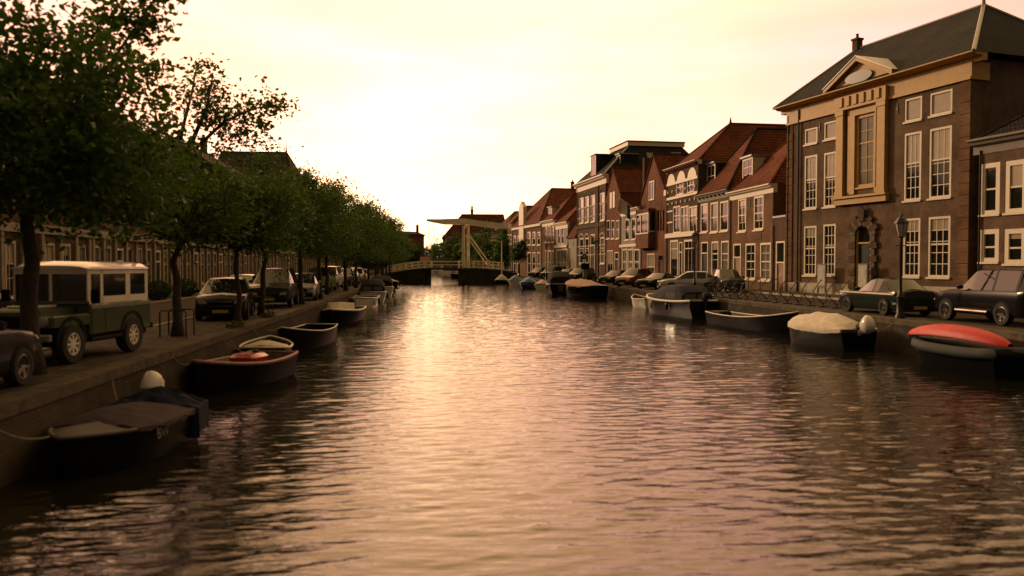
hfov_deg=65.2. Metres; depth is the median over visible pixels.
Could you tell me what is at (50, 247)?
window
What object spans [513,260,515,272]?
window
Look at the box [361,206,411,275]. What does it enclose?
quayside tree
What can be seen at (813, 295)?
bicycle stand
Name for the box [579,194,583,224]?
window
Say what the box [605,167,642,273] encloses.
gabled house
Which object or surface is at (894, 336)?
quay wall
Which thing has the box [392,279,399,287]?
launch
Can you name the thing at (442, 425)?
water
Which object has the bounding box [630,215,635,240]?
window
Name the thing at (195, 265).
door
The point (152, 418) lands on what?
motorboat
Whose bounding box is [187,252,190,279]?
window
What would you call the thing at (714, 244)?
door
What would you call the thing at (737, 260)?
door
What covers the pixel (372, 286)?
sloop
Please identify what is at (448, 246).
background tree
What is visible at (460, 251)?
background tree
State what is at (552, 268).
parked car
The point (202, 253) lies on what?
window
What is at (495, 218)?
house
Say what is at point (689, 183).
window
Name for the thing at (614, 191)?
slit window
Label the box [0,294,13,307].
parked car
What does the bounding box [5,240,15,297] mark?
window
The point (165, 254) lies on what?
window
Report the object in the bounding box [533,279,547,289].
launch
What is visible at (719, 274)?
parked car
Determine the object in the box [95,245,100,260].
window
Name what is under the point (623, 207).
flag
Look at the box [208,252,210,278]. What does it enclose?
window
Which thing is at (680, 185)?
window
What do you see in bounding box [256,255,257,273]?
window
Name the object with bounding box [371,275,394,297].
sloop
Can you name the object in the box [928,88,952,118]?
window
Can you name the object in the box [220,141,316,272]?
terraced house
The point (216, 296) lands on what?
parked car
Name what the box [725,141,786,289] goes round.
terraced house
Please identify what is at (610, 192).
slit window
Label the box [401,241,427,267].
background tree
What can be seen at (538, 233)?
window
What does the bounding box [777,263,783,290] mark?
door
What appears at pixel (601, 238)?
window
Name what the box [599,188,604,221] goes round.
window
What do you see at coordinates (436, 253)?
background tree
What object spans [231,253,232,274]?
window
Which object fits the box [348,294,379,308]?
launch
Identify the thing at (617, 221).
window
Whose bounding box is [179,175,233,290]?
terraced house
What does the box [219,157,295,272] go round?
terraced house
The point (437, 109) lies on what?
sky
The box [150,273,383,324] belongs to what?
road
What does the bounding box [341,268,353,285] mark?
parked car
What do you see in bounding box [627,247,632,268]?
window
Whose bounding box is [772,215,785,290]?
link building
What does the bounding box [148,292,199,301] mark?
footpath
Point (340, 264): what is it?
terraced house
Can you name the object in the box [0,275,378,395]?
pavement
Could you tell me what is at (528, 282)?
sloop
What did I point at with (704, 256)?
door
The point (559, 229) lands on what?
window
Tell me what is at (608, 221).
window
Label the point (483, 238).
background tree
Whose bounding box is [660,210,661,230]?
window
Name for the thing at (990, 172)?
window
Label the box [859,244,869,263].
door
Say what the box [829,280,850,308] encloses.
bicycle stand
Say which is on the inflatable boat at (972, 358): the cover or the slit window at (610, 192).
the cover
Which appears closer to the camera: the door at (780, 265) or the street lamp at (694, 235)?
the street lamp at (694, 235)
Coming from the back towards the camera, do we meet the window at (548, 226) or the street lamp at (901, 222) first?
the window at (548, 226)
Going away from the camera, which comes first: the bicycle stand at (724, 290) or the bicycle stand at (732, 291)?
the bicycle stand at (732, 291)
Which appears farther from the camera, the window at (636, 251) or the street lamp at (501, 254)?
the street lamp at (501, 254)
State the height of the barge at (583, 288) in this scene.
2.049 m
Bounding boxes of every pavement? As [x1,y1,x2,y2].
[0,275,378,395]
[521,277,1023,332]
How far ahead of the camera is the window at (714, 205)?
70.72 m
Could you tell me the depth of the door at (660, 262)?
84.28 m
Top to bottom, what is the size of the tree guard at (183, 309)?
0.759 m
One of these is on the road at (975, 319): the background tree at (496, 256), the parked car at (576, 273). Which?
the parked car at (576, 273)
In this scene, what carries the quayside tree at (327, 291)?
on the pavement at (100, 353)
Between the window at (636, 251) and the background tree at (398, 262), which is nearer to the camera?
the window at (636, 251)
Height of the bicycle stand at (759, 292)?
1.260 m
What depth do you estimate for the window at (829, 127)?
53.10 m
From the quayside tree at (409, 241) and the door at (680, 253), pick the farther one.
the quayside tree at (409, 241)
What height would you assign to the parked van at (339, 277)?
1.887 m
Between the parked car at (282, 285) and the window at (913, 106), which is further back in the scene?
the window at (913, 106)
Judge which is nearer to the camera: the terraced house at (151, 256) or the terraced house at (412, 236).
the terraced house at (151, 256)
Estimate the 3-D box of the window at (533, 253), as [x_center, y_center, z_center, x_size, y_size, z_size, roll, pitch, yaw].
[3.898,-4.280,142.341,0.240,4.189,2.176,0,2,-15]
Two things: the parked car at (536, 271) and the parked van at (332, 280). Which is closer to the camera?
the parked van at (332, 280)
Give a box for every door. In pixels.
[156,262,163,295]
[195,265,196,282]
[591,246,593,267]
[659,261,662,271]
[680,253,681,273]
[702,254,706,270]
[735,258,739,274]
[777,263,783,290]
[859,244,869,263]
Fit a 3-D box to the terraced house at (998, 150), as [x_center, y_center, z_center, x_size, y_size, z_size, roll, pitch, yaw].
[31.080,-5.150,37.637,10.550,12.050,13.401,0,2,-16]
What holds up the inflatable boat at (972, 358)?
on the water
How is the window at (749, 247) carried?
in the terraced house at (756, 194)
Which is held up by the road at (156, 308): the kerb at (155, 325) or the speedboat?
the kerb at (155, 325)
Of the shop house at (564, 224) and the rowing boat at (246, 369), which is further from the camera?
the shop house at (564, 224)
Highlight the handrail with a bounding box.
[748,277,772,289]
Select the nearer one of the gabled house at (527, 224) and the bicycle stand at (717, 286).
the bicycle stand at (717, 286)
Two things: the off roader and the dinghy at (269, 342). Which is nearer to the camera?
the off roader
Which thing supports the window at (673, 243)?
in the terraced house at (686, 178)
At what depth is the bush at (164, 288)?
44.80 m
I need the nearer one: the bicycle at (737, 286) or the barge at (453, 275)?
the bicycle at (737, 286)
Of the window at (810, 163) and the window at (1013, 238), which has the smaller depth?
the window at (1013, 238)
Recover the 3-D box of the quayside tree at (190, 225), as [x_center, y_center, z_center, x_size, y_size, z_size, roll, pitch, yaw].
[-9.057,-2.586,21.860,5.605,7.928,4.867,1,2,32]
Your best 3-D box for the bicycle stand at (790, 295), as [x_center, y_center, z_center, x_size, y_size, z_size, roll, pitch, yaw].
[14.031,0.170,40.367,1.140,1.260,0.120,0,2,-8]
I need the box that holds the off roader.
[0,261,152,363]
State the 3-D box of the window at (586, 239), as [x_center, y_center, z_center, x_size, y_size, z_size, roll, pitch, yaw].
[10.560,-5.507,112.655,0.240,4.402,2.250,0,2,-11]
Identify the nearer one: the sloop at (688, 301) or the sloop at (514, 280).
the sloop at (688, 301)
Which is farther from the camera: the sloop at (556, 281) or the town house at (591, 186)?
the town house at (591, 186)
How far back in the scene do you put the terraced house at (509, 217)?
175.25 m
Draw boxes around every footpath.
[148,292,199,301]
[597,279,838,297]
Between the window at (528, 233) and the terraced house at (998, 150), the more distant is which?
the window at (528, 233)
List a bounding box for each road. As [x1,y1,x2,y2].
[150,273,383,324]
[518,276,1023,328]
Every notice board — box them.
[817,264,826,292]
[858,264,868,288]
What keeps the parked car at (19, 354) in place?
on the pavement at (100, 353)
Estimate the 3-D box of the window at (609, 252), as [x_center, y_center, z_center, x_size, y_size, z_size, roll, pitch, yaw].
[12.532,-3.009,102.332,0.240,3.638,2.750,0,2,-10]
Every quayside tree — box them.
[0,0,224,375]
[73,45,307,336]
[149,151,320,322]
[168,137,335,315]
[250,157,367,303]
[280,175,371,298]
[287,175,374,293]
[297,191,391,290]
[332,192,392,287]
[336,206,403,278]
[359,219,412,274]
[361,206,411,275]
[367,228,417,277]
[378,214,409,275]
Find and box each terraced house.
[0,105,91,297]
[1,55,178,295]
[162,134,269,275]
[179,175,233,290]
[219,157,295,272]
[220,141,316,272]
[306,170,337,265]
[338,258,357,267]
[384,224,424,271]
[490,211,518,268]
[504,205,532,270]
[539,192,576,266]
[662,117,786,276]
[694,127,786,274]
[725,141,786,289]
[966,113,1023,270]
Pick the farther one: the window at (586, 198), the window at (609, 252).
the window at (586, 198)
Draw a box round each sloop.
[359,279,387,303]
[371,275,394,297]
[494,274,508,283]
[507,275,521,285]
[519,276,536,288]
[546,271,570,294]
[646,284,718,318]
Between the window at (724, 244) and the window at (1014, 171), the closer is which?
the window at (1014, 171)
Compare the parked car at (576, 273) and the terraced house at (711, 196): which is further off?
the parked car at (576, 273)
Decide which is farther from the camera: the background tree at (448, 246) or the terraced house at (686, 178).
the background tree at (448, 246)
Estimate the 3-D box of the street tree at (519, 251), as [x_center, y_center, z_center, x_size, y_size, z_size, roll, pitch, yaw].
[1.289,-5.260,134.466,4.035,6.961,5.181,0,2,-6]
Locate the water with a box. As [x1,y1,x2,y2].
[0,273,1023,575]
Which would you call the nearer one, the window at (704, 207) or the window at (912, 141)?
the window at (912, 141)
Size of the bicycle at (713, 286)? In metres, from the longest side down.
1.790 x 1.095 x 0.584 m
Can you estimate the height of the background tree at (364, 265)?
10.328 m
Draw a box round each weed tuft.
[219,319,248,327]
[254,310,277,317]
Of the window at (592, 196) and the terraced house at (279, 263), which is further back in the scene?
the window at (592, 196)
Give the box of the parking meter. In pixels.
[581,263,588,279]
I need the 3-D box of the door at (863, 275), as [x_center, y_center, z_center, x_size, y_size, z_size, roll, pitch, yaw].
[21.749,-0.533,49.571,0.112,1.950,0.840,-1,2,-19]
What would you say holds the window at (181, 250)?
in the terraced house at (205, 269)
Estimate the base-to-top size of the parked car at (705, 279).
1.517 m
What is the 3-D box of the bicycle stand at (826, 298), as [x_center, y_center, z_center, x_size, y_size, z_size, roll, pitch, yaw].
[14.573,0.261,37.105,1.140,1.260,0.120,0,2,-8]
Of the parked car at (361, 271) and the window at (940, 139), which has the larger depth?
the parked car at (361, 271)
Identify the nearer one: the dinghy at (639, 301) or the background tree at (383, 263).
the dinghy at (639, 301)
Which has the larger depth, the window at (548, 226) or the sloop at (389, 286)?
the window at (548, 226)
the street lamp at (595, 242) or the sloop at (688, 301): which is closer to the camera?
the sloop at (688, 301)
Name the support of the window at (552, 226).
in the terraced house at (564, 207)
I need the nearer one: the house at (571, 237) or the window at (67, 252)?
the window at (67, 252)
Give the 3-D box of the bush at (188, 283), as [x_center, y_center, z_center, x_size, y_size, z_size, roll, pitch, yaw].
[-20.547,-0.028,50.284,1.486,1.213,2.640,0,2,-6]
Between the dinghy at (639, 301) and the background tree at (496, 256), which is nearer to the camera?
the dinghy at (639, 301)
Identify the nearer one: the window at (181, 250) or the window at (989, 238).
the window at (989, 238)
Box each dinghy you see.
[224,329,292,351]
[631,294,648,308]
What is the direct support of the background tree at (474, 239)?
on the ground
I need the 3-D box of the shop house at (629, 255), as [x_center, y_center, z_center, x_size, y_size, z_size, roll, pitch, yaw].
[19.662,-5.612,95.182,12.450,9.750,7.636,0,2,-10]
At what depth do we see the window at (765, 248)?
60.91 m
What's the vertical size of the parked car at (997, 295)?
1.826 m
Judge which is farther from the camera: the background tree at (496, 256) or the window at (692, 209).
the background tree at (496, 256)
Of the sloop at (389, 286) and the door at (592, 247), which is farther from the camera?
the door at (592, 247)
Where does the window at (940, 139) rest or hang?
in the civic building at (880, 132)
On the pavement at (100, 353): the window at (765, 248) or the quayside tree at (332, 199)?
the quayside tree at (332, 199)
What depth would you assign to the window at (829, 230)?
53.29 m
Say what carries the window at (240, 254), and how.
in the terraced house at (252, 264)
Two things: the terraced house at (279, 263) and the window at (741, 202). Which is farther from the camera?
the terraced house at (279, 263)
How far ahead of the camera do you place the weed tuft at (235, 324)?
24.43 m
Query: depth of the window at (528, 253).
145.59 m
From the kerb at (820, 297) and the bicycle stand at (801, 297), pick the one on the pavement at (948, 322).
the bicycle stand at (801, 297)
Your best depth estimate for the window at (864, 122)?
50.19 m
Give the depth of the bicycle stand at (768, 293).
42.54 m
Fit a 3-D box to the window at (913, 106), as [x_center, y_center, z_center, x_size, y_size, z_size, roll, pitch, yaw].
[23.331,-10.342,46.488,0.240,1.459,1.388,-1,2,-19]
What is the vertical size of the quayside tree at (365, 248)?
7.760 m
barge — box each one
[451,273,457,277]
[565,278,611,298]
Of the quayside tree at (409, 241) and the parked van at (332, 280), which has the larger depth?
the quayside tree at (409, 241)
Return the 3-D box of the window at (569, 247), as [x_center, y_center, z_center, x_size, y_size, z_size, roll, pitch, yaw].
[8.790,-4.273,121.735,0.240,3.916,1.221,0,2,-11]
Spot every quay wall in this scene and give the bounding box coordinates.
[0,287,359,488]
[431,270,1023,354]
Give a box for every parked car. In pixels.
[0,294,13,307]
[0,321,38,385]
[194,277,253,319]
[229,274,255,285]
[249,266,298,306]
[295,272,320,299]
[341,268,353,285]
[351,268,365,281]
[352,270,360,283]
[527,267,545,277]
[540,266,565,278]
[569,268,594,281]
[598,270,625,284]
[615,268,653,286]
[635,272,674,288]
[657,271,714,290]
[711,269,744,291]
[840,278,937,314]
[934,268,1023,325]
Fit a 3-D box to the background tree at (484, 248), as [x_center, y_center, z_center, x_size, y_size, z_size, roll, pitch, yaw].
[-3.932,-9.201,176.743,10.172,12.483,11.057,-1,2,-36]
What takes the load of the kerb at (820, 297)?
on the road at (975, 319)
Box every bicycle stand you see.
[709,276,725,296]
[717,277,731,297]
[724,277,741,298]
[732,277,749,298]
[741,278,756,299]
[750,278,768,300]
[760,278,778,301]
[770,279,786,302]
[780,279,800,303]
[791,279,811,304]
[804,280,822,305]
[815,280,837,306]
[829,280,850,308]
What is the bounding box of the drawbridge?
[383,218,516,282]
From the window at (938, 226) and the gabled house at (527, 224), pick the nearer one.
the window at (938, 226)
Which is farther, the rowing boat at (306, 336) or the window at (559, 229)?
the window at (559, 229)
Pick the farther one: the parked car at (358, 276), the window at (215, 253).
the parked car at (358, 276)
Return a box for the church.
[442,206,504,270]
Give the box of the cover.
[908,324,1013,347]
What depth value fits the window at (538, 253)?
139.82 m
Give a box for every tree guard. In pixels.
[159,308,194,336]
[250,296,272,315]
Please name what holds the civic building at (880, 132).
on the ground
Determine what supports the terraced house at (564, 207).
on the ground
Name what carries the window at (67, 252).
in the terraced house at (11, 255)
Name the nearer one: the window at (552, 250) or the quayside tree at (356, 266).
the quayside tree at (356, 266)
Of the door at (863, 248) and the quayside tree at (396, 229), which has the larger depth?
the quayside tree at (396, 229)
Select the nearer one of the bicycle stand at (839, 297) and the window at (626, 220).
the bicycle stand at (839, 297)
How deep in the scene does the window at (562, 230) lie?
125.92 m
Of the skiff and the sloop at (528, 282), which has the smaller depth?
the skiff
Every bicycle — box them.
[707,280,730,295]
[715,279,744,297]
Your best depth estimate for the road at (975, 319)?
34.29 m
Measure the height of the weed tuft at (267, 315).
0.336 m
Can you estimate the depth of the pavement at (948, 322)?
29.70 m
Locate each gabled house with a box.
[511,180,575,275]
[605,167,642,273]
[635,153,687,272]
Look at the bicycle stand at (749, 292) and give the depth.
44.72 m
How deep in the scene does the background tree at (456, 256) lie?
237.94 m
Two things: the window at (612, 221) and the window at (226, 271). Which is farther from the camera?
the window at (612, 221)
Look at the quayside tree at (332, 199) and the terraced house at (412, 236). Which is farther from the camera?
the terraced house at (412, 236)
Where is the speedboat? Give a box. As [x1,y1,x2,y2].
[318,297,365,323]
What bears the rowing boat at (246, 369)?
on the water
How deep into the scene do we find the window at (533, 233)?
142.77 m
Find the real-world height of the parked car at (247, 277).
1.447 m
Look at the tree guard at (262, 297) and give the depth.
31.34 m
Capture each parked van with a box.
[308,266,337,290]
[330,266,343,288]
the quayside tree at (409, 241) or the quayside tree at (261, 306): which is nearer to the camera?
the quayside tree at (261, 306)
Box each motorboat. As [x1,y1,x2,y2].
[0,371,208,480]
[788,312,891,350]
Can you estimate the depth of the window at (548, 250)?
133.45 m
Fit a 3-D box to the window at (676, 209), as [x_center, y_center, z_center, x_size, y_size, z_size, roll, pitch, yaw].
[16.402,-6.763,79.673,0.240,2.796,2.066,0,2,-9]
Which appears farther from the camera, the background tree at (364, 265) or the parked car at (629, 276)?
the background tree at (364, 265)
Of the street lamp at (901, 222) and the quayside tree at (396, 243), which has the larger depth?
the quayside tree at (396, 243)
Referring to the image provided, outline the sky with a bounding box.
[0,0,1023,251]
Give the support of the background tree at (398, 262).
on the ground
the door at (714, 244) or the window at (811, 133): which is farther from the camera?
the door at (714, 244)
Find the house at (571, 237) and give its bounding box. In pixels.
[566,221,576,268]
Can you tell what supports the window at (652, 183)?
in the gabled house at (650, 229)
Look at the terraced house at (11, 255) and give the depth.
35.83 m
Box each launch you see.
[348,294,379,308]
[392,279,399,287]
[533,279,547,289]
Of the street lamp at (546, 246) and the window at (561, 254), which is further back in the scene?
the window at (561, 254)
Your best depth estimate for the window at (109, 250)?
43.68 m
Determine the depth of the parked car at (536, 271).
120.69 m
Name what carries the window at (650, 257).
in the gabled house at (650, 229)
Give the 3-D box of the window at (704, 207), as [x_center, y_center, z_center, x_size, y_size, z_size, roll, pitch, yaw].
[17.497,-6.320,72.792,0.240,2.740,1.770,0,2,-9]
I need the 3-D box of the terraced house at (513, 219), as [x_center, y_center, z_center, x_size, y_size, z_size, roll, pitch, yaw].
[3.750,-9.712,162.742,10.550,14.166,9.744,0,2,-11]
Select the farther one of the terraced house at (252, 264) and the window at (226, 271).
the terraced house at (252, 264)
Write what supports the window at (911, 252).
in the civic building at (880, 132)
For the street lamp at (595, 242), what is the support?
on the pavement at (948, 322)
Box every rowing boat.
[174,339,298,394]
[261,317,337,350]
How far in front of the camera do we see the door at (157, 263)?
51.26 m
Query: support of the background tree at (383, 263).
on the ground
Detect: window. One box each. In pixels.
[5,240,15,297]
[45,242,54,260]
[63,243,70,260]
[78,244,85,260]
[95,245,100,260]
[106,246,111,261]
[128,247,132,261]
[138,248,142,264]
[147,248,151,288]
[164,249,167,282]
[181,250,182,278]
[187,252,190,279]
[201,251,204,284]
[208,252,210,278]
[214,252,216,276]
[225,253,227,276]
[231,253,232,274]
[240,254,241,273]
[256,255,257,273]
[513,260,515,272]
[527,231,530,245]
[527,252,530,272]
[532,232,534,245]
[532,252,534,269]
[536,232,539,245]
[537,252,539,266]
[545,226,546,242]
[548,226,549,242]
[548,250,549,265]
[552,226,553,242]
[552,250,553,265]
[556,249,566,268]
[557,229,559,244]
[561,229,563,244]
[569,247,570,268]
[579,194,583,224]
[579,233,583,264]
[584,193,588,223]
[584,233,588,262]
[590,191,594,222]
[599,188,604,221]
[599,232,604,264]
[606,220,609,239]
[607,250,612,272]
[610,192,611,207]
[610,220,613,239]
[613,191,614,207]
[615,220,618,239]
[621,247,626,269]
[624,216,628,240]
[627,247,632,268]
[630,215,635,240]
[633,246,638,267]
[647,253,653,271]
[649,180,654,200]
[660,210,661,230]
[670,240,677,276]
[673,205,679,232]
[675,183,682,195]
[680,205,687,231]
[684,239,693,271]
[686,180,693,193]
[689,205,696,230]
[699,203,707,233]
[709,202,717,233]
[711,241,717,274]
[718,200,727,232]
[721,240,728,268]
[736,198,745,233]
[744,243,754,280]
[752,195,763,231]
[758,242,770,281]
[802,154,816,210]
[802,226,815,276]
[803,127,817,146]
[821,151,836,208]
[822,120,835,141]
[823,224,835,276]
[854,112,874,189]
[901,130,921,202]
[902,95,922,124]
[902,218,919,278]
[925,216,950,278]
[926,125,951,200]
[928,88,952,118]
[977,229,998,263]
[978,162,999,216]
[1001,228,1023,265]
[1002,159,1023,215]
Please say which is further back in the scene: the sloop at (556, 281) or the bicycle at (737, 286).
the sloop at (556, 281)
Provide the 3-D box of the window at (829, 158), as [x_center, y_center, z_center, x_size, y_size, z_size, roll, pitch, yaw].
[21.102,-7.144,53.080,0.240,3.728,1.339,-1,2,-19]
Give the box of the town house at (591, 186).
[573,140,688,278]
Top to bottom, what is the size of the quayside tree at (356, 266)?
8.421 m
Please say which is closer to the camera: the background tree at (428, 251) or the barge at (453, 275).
the barge at (453, 275)
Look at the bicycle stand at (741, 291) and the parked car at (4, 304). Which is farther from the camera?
the bicycle stand at (741, 291)
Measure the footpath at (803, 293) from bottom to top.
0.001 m
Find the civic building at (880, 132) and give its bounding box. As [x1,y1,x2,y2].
[772,0,1023,294]
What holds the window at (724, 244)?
in the terraced house at (711, 196)
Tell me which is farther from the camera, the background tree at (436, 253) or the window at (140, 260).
the background tree at (436, 253)
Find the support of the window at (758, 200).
in the terraced house at (756, 194)
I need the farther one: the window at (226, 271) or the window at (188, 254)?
the window at (226, 271)
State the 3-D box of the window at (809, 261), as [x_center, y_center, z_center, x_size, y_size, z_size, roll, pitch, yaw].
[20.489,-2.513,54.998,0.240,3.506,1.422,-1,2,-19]
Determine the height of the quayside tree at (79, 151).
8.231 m
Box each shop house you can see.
[553,205,576,268]
[617,206,640,269]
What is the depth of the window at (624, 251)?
96.74 m
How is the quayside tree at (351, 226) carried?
on the pavement at (100, 353)
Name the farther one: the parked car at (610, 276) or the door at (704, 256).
the parked car at (610, 276)
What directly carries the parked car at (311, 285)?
on the pavement at (100, 353)
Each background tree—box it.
[347,254,382,269]
[359,259,397,274]
[388,240,404,272]
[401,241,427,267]
[424,245,442,267]
[425,235,442,267]
[435,233,461,270]
[449,243,465,267]
[456,238,476,267]
[460,230,485,267]
[470,232,491,267]
[472,218,496,266]
[485,229,509,268]
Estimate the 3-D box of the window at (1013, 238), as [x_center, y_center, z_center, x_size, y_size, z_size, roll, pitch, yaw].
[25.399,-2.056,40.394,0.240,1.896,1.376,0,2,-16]
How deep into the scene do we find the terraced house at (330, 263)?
128.15 m
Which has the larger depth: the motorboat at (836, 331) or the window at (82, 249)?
the window at (82, 249)
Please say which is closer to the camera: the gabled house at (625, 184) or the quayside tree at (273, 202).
the quayside tree at (273, 202)
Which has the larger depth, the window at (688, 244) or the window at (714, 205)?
the window at (688, 244)
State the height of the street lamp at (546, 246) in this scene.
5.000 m
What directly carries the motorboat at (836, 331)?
on the water
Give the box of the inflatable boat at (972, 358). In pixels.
[911,336,1023,378]
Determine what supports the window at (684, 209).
in the terraced house at (686, 178)
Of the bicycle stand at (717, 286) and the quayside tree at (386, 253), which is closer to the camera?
the bicycle stand at (717, 286)
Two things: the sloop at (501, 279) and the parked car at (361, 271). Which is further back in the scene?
the sloop at (501, 279)
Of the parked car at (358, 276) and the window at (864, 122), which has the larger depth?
the parked car at (358, 276)
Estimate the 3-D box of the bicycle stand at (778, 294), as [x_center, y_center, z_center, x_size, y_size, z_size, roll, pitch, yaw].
[13.843,0.139,41.485,1.140,1.260,0.120,-1,2,-20]
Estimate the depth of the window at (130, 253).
46.84 m
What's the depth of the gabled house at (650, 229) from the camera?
85.90 m
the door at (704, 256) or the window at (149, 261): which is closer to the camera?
the window at (149, 261)
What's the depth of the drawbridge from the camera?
138.80 m
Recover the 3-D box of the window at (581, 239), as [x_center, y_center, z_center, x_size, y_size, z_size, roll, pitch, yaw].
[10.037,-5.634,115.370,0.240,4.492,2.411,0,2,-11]
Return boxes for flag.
[616,195,636,219]
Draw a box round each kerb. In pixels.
[42,273,384,350]
[597,280,838,299]
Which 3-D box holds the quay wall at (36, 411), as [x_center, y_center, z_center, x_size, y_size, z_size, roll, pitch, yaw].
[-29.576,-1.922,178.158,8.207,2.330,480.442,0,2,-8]
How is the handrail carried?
on the footpath at (803, 293)
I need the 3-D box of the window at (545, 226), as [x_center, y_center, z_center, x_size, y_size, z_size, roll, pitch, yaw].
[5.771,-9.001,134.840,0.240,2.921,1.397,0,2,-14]
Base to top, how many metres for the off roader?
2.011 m
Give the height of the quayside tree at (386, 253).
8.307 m
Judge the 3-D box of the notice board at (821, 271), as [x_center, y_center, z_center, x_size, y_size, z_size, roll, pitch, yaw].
[20.549,-0.631,53.069,0.112,1.950,0.840,-1,2,-19]
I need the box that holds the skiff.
[705,305,810,333]
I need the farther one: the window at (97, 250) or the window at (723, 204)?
the window at (723, 204)
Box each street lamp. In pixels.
[491,240,501,273]
[544,243,547,279]
[594,239,597,282]
[691,230,698,284]
[894,212,908,318]
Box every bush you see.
[148,280,172,299]
[172,279,198,295]
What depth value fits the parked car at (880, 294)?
30.92 m
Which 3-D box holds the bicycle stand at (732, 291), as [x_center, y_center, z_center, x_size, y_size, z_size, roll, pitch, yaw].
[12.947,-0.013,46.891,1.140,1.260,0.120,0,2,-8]
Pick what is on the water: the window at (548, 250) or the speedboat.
the speedboat
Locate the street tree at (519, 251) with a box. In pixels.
[508,237,528,276]

